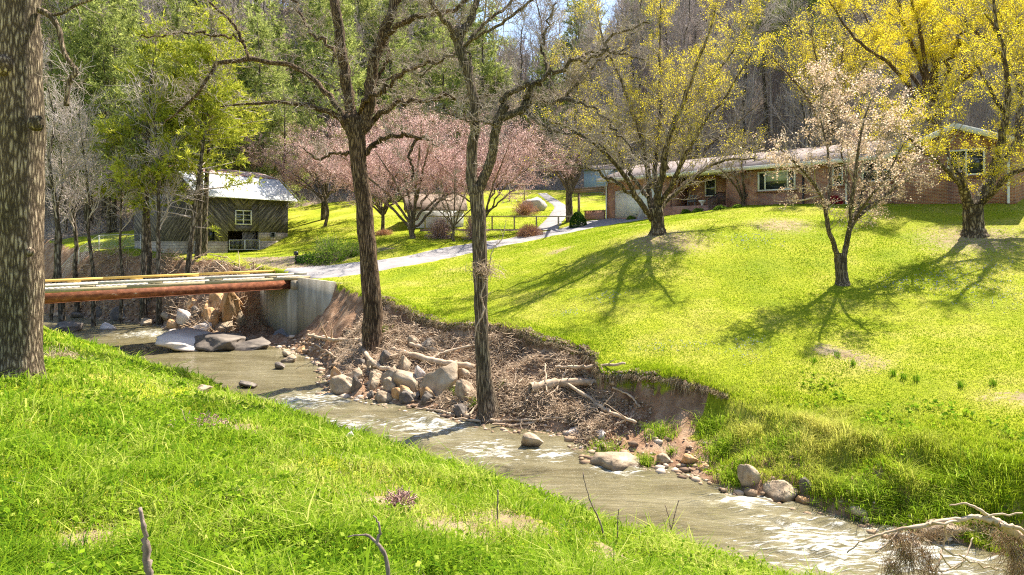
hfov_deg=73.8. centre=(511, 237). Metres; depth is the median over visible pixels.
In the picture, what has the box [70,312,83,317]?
rock
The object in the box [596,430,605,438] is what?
rock
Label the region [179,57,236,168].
pine tree
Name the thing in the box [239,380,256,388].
rock
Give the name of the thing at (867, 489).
grass tuft
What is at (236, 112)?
pine tree
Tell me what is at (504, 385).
rock
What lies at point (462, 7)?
pine tree
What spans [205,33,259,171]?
pine tree
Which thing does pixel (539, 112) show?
pine tree
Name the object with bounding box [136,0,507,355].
creek tree
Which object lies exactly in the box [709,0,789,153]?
bare tree
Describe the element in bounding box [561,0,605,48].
pine tree
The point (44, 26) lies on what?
pine tree
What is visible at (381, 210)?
cherry tree
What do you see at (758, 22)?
pine tree
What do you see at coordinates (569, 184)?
cherry tree
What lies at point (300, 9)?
bare tree
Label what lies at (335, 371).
rock
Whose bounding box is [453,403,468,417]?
rock
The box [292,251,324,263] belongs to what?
shrub
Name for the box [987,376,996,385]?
bulb clump
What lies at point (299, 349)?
rock
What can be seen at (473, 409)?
driftwood branch
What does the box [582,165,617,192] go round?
building
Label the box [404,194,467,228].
shed
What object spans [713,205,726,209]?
garden plant
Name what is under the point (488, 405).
creek tree
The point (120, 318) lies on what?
bare tree
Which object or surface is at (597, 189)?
pergola
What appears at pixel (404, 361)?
rock
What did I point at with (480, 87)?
pine tree
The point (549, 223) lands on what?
path
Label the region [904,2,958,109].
bare tree
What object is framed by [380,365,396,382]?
rock
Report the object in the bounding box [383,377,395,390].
rock
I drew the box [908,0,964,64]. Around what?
bare tree
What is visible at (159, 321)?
bare tree
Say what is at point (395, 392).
rock
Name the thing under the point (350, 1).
pine tree
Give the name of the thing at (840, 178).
window
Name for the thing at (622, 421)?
driftwood branch
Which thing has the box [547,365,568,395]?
driftwood branch
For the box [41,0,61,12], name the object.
pine tree
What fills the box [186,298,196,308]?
rock
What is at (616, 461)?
rock
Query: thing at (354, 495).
dead thatch
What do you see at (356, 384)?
rock
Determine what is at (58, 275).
bare tree
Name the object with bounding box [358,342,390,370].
driftwood branch
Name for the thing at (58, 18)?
pine tree
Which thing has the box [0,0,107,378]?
tree
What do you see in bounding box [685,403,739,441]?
grass tuft
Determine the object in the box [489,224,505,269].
branch
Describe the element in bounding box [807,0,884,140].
bare tree
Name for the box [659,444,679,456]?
grass tuft
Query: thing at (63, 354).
twig pile
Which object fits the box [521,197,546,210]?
boulder
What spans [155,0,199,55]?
pine tree
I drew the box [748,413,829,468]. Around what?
grass tuft
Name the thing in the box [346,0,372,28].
pine tree
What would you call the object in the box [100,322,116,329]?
rock
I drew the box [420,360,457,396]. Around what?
rock
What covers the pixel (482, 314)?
vine
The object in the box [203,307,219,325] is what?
rock
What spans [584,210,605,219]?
garden wall
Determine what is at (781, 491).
rock
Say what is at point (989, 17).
maple tree
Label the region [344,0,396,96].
pine tree
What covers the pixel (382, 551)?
stick
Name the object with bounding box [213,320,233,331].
rock
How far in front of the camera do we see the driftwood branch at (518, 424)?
20.77 m
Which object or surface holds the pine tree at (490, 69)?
on the ground at (344, 308)
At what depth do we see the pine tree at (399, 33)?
85.46 m
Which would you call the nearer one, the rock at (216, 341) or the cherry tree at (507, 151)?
the rock at (216, 341)
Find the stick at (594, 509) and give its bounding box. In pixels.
[583,472,606,541]
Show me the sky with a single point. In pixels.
(506, 27)
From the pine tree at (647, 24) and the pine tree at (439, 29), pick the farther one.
the pine tree at (647, 24)
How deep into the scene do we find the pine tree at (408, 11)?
109.29 m
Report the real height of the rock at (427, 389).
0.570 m
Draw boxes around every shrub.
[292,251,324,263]
[302,233,353,265]
[341,238,359,257]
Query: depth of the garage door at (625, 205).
53.14 m
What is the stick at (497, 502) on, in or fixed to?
on the ground at (344, 308)
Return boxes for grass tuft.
[584,433,627,453]
[632,447,661,466]
[634,414,680,442]
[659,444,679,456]
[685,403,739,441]
[692,424,743,464]
[710,441,764,490]
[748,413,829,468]
[791,450,873,516]
[817,461,945,526]
[853,457,982,542]
[882,434,1022,539]
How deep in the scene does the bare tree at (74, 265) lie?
49.86 m
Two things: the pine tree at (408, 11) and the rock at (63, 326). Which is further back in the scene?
the pine tree at (408, 11)
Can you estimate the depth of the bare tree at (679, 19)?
97.53 m
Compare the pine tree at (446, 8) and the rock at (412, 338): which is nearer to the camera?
the rock at (412, 338)
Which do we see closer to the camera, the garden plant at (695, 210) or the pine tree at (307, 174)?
the garden plant at (695, 210)
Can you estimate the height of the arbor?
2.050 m
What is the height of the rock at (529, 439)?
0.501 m
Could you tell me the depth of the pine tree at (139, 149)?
45.92 m
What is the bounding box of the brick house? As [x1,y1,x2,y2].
[597,123,1023,218]
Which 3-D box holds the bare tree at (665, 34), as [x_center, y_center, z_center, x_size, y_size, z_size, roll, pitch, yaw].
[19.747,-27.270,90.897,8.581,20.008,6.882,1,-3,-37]
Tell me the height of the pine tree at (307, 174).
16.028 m
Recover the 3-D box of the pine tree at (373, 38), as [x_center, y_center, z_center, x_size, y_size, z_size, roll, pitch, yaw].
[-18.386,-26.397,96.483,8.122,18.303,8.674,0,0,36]
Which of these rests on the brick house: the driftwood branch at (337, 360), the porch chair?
the porch chair
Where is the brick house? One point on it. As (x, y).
(760, 189)
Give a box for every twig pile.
[43,343,92,359]
[169,409,240,427]
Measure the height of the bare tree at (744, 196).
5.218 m
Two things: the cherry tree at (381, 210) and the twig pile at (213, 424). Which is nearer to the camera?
the twig pile at (213, 424)
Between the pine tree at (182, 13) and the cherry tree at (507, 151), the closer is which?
the cherry tree at (507, 151)
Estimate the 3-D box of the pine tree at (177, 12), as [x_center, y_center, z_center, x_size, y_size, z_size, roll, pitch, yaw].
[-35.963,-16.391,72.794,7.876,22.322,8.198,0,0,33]
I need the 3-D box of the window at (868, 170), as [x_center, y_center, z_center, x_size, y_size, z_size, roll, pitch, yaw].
[21.015,-3.775,39.263,0.200,1.290,1.820,0,0,-41]
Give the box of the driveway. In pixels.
[273,218,647,336]
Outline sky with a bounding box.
[262,0,669,79]
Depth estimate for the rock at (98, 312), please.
48.84 m
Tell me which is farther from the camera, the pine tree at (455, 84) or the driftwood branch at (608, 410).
the pine tree at (455, 84)
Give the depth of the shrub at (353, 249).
44.22 m
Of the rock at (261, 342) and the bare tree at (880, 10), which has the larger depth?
the bare tree at (880, 10)
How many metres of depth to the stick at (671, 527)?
13.12 m
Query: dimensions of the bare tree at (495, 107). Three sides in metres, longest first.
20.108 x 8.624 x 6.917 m
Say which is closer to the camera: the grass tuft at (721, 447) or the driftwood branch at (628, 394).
the grass tuft at (721, 447)
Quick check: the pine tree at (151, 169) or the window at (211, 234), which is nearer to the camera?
the pine tree at (151, 169)
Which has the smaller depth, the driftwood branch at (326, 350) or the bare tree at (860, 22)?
the driftwood branch at (326, 350)
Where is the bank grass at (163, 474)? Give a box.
[0,325,831,574]
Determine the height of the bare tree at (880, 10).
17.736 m
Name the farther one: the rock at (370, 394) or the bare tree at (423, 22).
the bare tree at (423, 22)
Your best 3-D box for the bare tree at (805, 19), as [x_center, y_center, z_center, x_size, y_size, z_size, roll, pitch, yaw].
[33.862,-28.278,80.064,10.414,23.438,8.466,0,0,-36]
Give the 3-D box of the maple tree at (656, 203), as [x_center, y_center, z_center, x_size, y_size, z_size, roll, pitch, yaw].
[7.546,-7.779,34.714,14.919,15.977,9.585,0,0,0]
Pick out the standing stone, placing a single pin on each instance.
(641, 214)
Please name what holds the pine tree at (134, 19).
on the ground at (344, 308)
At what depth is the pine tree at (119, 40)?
62.63 m
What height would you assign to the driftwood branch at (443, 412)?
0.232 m
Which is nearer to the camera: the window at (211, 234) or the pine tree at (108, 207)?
the window at (211, 234)
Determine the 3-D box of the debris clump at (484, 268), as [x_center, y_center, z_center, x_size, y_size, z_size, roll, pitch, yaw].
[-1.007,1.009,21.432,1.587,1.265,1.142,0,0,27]
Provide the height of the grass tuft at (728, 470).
1.209 m
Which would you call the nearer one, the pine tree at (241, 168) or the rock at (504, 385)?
the rock at (504, 385)
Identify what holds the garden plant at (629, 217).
on the ground at (344, 308)
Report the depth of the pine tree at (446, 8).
115.04 m
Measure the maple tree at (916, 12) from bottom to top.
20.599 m
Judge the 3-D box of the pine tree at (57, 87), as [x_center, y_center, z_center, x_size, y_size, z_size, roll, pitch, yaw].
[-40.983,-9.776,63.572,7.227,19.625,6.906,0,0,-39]
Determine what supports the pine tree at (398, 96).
on the ground at (344, 308)
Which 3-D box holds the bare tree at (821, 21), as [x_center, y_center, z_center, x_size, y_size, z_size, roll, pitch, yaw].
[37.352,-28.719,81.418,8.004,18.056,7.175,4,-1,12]
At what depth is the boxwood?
53.11 m
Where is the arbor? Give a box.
[509,183,525,200]
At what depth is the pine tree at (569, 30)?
93.61 m
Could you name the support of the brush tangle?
on the ground at (344, 308)
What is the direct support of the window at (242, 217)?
in the barn
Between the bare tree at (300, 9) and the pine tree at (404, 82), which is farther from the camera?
the bare tree at (300, 9)
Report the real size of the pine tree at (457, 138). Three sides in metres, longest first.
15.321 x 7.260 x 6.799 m
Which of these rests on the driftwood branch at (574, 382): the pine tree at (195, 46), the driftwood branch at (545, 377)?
the driftwood branch at (545, 377)
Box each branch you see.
[299,341,345,363]
[307,322,361,342]
[319,339,353,356]
[329,344,359,368]
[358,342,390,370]
[391,346,474,368]
[409,342,450,353]
[414,406,454,417]
[427,329,492,363]
[452,415,563,421]
[469,403,477,414]
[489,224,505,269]
[492,409,558,426]
[528,377,615,392]
[544,363,549,392]
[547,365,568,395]
[555,352,625,369]
[567,383,636,423]
[612,387,639,407]
[614,414,634,425]
[847,502,1023,574]
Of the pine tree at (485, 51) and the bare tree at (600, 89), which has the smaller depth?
the bare tree at (600, 89)
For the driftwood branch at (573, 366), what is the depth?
21.75 m
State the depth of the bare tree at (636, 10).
89.04 m
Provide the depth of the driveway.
43.11 m
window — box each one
[209,230,214,239]
[235,210,251,224]
[704,179,715,197]
[756,170,796,192]
[832,164,843,186]
[862,160,893,183]
[947,148,986,176]
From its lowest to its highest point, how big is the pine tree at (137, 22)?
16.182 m
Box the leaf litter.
[331,294,658,451]
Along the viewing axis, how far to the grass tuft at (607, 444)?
18.49 m
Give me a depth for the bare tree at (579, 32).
90.07 m
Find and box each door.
[242,231,255,248]
[615,188,661,217]
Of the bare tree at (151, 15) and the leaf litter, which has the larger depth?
the bare tree at (151, 15)
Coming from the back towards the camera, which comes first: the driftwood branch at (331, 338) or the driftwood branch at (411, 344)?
the driftwood branch at (331, 338)
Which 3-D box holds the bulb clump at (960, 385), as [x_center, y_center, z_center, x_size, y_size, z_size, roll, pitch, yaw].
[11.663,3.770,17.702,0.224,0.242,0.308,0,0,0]
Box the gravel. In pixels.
[44,273,1001,554]
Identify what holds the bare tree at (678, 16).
on the ground at (344, 308)
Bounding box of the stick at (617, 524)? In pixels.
[617,508,618,543]
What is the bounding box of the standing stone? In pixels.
[637,208,644,218]
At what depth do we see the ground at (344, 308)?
27.03 m
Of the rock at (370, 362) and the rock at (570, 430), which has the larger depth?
the rock at (370, 362)
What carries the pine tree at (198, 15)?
on the ground at (344, 308)
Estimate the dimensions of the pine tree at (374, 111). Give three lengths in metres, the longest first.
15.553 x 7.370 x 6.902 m
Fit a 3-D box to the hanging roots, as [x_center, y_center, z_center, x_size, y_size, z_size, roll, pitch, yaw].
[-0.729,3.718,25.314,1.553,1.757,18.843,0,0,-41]
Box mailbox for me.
[293,251,298,263]
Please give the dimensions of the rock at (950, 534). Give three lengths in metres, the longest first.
1.042 x 0.886 x 0.379 m
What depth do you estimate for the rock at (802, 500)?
14.80 m
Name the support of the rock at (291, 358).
in the creek water
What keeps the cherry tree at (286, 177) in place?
on the ground at (344, 308)
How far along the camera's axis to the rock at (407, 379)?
24.21 m
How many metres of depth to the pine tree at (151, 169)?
44.95 m
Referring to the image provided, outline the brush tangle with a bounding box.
[329,302,626,433]
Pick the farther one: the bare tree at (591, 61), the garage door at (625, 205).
the bare tree at (591, 61)
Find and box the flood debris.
[428,367,615,448]
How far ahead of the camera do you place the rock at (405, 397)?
23.61 m
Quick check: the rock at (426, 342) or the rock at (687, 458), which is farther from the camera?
the rock at (426, 342)
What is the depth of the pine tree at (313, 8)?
81.84 m
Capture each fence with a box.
[44,234,140,306]
[420,216,579,230]
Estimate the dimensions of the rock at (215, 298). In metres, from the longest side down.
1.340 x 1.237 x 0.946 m
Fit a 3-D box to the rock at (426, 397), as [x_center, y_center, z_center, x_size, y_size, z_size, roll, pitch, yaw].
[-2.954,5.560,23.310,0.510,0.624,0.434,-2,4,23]
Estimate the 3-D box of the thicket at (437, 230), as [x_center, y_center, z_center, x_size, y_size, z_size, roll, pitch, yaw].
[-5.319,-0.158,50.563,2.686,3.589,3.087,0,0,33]
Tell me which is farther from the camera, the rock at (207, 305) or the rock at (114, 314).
the rock at (114, 314)
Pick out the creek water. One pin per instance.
(777, 533)
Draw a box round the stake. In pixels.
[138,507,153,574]
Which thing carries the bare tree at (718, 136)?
on the ground at (344, 308)
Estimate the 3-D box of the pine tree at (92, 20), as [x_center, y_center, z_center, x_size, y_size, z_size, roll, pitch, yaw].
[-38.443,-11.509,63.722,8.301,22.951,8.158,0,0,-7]
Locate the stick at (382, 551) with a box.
[348,515,389,574]
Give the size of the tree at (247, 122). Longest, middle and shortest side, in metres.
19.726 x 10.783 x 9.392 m
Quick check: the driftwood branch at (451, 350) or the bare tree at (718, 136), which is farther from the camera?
the bare tree at (718, 136)
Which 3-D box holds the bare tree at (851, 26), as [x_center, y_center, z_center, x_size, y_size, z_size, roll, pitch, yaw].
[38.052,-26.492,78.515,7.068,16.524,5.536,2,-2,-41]
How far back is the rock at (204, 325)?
40.40 m
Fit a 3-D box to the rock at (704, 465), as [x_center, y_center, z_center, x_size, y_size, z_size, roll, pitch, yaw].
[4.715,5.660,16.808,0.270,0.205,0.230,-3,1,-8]
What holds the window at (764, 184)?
in the brick house
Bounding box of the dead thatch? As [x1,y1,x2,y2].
[0,336,791,574]
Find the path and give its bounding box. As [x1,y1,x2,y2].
[537,193,565,229]
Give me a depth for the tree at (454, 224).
48.72 m
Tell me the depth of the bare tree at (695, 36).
91.51 m
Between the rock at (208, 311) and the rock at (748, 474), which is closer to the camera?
the rock at (748, 474)
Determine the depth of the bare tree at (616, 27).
97.86 m
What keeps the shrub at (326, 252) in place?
on the ground at (344, 308)
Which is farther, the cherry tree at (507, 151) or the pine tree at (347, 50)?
the pine tree at (347, 50)
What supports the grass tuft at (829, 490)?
on the ground at (344, 308)
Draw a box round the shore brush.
[57,235,266,332]
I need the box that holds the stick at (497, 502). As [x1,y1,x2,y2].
[496,489,498,528]
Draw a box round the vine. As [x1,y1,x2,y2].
[475,280,491,335]
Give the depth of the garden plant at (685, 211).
47.22 m
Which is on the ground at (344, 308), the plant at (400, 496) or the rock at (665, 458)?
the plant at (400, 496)
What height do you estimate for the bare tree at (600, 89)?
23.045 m
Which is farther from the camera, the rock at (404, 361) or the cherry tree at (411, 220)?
the cherry tree at (411, 220)
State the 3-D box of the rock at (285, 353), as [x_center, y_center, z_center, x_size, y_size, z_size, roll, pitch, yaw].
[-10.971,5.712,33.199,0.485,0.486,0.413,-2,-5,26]
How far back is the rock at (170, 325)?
42.67 m
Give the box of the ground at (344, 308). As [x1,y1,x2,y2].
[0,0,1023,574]
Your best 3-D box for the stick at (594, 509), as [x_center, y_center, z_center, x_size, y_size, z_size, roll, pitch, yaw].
[1.190,3.872,9.690,0.368,1.073,0.041,0,0,0]
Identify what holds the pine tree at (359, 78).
on the ground at (344, 308)
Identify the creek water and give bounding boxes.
[43,313,1022,574]
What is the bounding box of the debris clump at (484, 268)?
[450,252,505,283]
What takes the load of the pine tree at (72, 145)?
on the ground at (344, 308)
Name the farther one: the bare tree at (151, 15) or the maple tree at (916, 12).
the bare tree at (151, 15)
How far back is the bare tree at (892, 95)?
62.96 m
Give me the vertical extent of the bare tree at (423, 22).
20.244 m
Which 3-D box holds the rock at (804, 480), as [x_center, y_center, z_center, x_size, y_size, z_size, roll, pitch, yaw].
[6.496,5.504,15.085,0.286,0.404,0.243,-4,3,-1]
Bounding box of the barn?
[123,165,297,253]
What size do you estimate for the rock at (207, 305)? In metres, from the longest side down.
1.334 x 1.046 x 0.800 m
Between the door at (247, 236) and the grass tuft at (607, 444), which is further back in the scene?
the door at (247, 236)
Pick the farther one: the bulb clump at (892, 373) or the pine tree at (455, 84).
the pine tree at (455, 84)
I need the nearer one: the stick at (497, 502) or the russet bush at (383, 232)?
the stick at (497, 502)
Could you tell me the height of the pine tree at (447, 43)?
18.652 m
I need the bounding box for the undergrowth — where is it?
[41,0,1017,242]
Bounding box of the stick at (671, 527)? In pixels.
[665,500,678,532]
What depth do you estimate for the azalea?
40.67 m
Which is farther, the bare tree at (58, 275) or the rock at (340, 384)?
the bare tree at (58, 275)
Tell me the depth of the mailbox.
43.57 m
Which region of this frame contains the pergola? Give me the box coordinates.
[573,186,605,210]
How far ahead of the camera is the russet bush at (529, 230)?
50.63 m
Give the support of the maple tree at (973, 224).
on the ground at (344, 308)
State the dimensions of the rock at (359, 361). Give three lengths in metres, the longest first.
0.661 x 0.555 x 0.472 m
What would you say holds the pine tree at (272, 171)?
on the ground at (344, 308)
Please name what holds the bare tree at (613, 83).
on the ground at (344, 308)
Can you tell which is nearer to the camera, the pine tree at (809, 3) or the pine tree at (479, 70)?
the pine tree at (809, 3)
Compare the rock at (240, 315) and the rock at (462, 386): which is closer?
the rock at (462, 386)
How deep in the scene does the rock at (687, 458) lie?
17.23 m
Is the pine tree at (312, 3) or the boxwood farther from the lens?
the pine tree at (312, 3)
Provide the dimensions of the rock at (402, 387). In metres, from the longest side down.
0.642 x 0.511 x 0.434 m
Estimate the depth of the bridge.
37.22 m
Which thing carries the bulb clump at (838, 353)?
on the ground at (344, 308)
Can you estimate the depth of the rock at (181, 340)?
34.66 m
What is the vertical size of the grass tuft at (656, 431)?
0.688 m
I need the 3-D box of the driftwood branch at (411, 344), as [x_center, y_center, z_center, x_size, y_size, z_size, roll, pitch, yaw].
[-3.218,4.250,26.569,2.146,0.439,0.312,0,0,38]
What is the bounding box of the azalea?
[830,194,842,204]
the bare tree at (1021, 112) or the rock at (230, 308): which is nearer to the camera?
the rock at (230, 308)
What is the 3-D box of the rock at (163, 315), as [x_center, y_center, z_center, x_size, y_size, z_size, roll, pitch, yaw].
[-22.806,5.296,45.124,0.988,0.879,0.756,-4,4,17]
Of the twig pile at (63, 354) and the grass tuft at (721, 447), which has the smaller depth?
the grass tuft at (721, 447)
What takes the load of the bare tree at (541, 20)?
on the ground at (344, 308)
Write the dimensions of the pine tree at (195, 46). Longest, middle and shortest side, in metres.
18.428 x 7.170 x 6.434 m
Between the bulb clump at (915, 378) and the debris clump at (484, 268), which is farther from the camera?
the debris clump at (484, 268)
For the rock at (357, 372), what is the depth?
25.69 m
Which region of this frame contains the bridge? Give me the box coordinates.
[44,270,341,334]
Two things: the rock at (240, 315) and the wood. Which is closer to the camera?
the rock at (240, 315)
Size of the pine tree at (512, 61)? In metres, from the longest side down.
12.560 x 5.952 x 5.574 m
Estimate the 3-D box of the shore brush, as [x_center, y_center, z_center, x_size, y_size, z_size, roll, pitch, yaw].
[-24.081,3.184,46.869,22.599,6.790,5.498,0,0,37]
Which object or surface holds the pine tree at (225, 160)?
on the ground at (344, 308)
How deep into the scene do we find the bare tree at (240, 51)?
75.33 m
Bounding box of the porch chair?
[687,195,696,205]
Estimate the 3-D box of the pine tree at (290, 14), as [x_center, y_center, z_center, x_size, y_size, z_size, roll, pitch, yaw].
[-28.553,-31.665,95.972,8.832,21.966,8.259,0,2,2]
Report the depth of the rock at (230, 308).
41.21 m
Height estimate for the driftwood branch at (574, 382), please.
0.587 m
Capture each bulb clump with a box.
[834,351,840,357]
[888,368,896,375]
[895,372,907,378]
[912,373,919,380]
[957,379,966,387]
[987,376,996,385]
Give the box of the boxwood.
[569,209,586,227]
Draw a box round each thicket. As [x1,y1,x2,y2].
[424,210,451,239]
[461,215,488,240]
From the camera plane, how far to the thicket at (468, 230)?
49.73 m
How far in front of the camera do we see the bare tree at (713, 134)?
71.84 m
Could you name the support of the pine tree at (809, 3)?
on the ground at (344, 308)
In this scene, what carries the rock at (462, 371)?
on the ground at (344, 308)
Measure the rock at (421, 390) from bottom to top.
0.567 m
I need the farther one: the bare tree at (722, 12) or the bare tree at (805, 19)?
the bare tree at (722, 12)
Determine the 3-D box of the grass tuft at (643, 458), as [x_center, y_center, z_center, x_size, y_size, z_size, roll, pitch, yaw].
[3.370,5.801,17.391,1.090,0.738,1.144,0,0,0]
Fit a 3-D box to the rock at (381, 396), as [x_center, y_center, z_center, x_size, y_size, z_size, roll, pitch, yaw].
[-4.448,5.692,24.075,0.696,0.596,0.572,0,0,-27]
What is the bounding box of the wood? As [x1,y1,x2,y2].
[40,0,1006,172]
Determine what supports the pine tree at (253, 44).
on the ground at (344, 308)
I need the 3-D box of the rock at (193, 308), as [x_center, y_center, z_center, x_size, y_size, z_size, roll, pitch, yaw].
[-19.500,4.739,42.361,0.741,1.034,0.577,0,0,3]
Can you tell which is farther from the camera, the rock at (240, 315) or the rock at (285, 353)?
the rock at (240, 315)
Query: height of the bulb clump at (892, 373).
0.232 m
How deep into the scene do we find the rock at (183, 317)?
42.23 m
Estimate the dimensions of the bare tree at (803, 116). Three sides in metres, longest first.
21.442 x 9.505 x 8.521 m
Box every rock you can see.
[53,321,83,332]
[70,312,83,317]
[96,307,101,317]
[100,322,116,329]
[109,306,124,320]
[140,318,151,325]
[155,327,212,351]
[160,311,169,320]
[166,319,177,328]
[176,309,190,325]
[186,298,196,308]
[191,306,200,318]
[193,320,211,330]
[194,332,245,351]
[198,384,212,391]
[200,300,211,316]
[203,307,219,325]
[209,293,223,309]
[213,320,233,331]
[220,292,240,321]
[231,336,270,350]
[236,309,246,327]
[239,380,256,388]
[275,362,284,368]
[280,354,295,362]
[282,350,290,356]
[296,346,306,353]
[329,374,351,394]
[330,366,340,378]
[346,367,362,378]
[350,375,361,392]
[354,358,366,367]
[366,360,379,369]
[367,374,380,390]
[367,391,374,398]
[369,371,381,380]
[375,390,392,402]
[379,350,395,365]
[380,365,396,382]
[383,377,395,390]
[391,387,400,398]
[393,369,418,392]
[396,355,412,370]
[399,384,410,391]
[399,391,413,403]
[407,335,419,343]
[414,365,425,383]
[419,338,434,353]
[419,386,424,398]
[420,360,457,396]
[420,391,434,404]
[424,387,434,396]
[442,397,450,406]
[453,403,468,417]
[455,379,474,399]
[457,368,470,379]
[503,382,516,394]
[521,432,543,446]
[564,427,578,435]
[590,452,640,471]
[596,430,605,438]
[656,453,670,463]
[681,453,698,463]
[699,462,708,470]
[737,464,760,487]
[763,480,798,502]
[795,495,808,504]
[799,477,811,493]
[916,519,980,537]
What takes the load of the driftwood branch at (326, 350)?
on the ground at (344, 308)
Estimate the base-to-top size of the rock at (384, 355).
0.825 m
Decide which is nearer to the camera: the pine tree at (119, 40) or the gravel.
the gravel
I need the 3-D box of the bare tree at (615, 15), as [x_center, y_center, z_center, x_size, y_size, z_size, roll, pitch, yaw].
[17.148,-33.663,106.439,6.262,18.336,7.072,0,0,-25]
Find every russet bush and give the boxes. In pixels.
[375,229,392,235]
[510,198,540,215]
[514,223,544,236]
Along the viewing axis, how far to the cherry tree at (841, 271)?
26.79 m
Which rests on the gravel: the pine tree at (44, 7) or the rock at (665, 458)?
the rock at (665, 458)
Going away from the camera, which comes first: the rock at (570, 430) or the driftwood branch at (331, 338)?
the rock at (570, 430)
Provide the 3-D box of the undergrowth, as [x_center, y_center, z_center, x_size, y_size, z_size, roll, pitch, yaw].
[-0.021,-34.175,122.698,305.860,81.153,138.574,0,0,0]
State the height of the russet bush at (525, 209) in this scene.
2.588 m
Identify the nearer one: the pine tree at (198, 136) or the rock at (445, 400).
the rock at (445, 400)
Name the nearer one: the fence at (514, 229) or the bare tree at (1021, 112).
the fence at (514, 229)
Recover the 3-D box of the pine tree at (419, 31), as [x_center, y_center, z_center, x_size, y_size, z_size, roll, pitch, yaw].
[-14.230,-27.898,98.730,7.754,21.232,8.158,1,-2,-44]
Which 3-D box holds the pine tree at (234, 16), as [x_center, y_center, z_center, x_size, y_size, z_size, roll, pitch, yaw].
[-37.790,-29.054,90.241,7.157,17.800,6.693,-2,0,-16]
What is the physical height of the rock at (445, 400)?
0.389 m
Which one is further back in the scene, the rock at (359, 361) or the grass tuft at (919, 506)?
the rock at (359, 361)
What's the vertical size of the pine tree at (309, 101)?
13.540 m
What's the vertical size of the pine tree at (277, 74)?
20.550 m
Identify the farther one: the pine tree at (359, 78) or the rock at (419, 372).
the pine tree at (359, 78)
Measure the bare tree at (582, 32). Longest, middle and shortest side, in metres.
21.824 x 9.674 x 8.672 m
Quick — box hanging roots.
[382,299,727,399]
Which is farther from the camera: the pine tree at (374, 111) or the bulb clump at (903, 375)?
the pine tree at (374, 111)
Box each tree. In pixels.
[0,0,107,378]
[40,0,113,84]
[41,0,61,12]
[41,18,81,191]
[43,27,90,232]
[43,42,105,322]
[43,56,145,326]
[44,0,132,227]
[44,85,116,312]
[45,0,138,231]
[45,34,100,217]
[45,86,110,319]
[52,0,164,220]
[65,40,142,233]
[73,17,158,231]
[74,89,175,323]
[77,8,206,321]
[89,16,197,303]
[105,65,214,325]
[116,0,150,58]
[119,0,185,78]
[126,35,265,276]
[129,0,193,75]
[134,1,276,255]
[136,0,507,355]
[139,0,247,258]
[140,0,214,100]
[142,39,199,152]
[150,36,238,168]
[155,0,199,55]
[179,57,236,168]
[182,0,228,56]
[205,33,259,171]
[206,0,252,70]
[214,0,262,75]
[220,10,303,173]
[220,19,274,169]
[220,29,259,170]
[227,0,303,115]
[228,1,305,171]
[228,115,415,226]
[232,49,291,175]
[239,65,310,193]
[243,82,319,211]
[277,100,489,229]
[281,0,318,113]
[282,0,315,51]
[284,0,360,188]
[285,0,339,147]
[286,0,381,219]
[290,86,538,238]
[292,78,324,164]
[305,0,356,101]
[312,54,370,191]
[314,0,362,135]
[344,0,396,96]
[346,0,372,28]
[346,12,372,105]
[355,68,394,186]
[358,0,379,87]
[361,0,394,108]
[361,0,412,85]
[363,35,422,179]
[365,7,420,116]
[366,107,583,217]
[367,38,443,191]
[388,0,426,57]
[397,0,432,86]
[399,6,468,178]
[407,0,456,129]
[409,0,444,57]
[409,16,484,186]
[410,0,656,423]
[420,31,469,156]
[421,0,456,40]
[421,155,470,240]
[435,0,487,91]
[445,0,515,157]
[446,75,485,176]
[454,38,502,154]
[463,35,491,117]
[467,10,497,91]
[478,34,522,187]
[496,33,518,102]
[503,0,541,130]
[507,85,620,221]
[510,0,571,134]
[513,53,553,164]
[515,0,788,235]
[521,45,581,178]
[535,5,571,91]
[551,0,591,127]
[553,0,607,158]
[557,0,630,164]
[560,0,612,120]
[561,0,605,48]
[575,22,621,139]
[582,21,656,160]
[599,61,764,159]
[600,0,631,97]
[602,0,663,143]
[604,2,640,73]
[617,0,669,125]
[626,0,675,94]
[632,0,714,124]
[642,0,693,98]
[663,0,692,49]
[669,33,731,157]
[679,0,713,69]
[695,36,734,147]
[704,0,739,47]
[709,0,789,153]
[709,132,778,205]
[734,0,798,134]
[740,38,942,286]
[753,0,893,145]
[761,0,845,148]
[768,0,844,135]
[778,0,830,78]
[801,0,835,62]
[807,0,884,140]
[818,0,1023,133]
[831,0,889,90]
[833,3,865,67]
[838,0,1023,237]
[847,12,924,139]
[860,0,915,110]
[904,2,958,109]
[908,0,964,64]
[944,0,1023,86]
[972,4,1023,147]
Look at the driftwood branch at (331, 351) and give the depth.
31.07 m
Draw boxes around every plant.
[380,485,421,512]
[626,215,635,219]
[681,209,690,213]
[691,208,703,212]
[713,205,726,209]
[732,204,743,207]
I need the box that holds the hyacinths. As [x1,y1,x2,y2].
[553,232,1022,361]

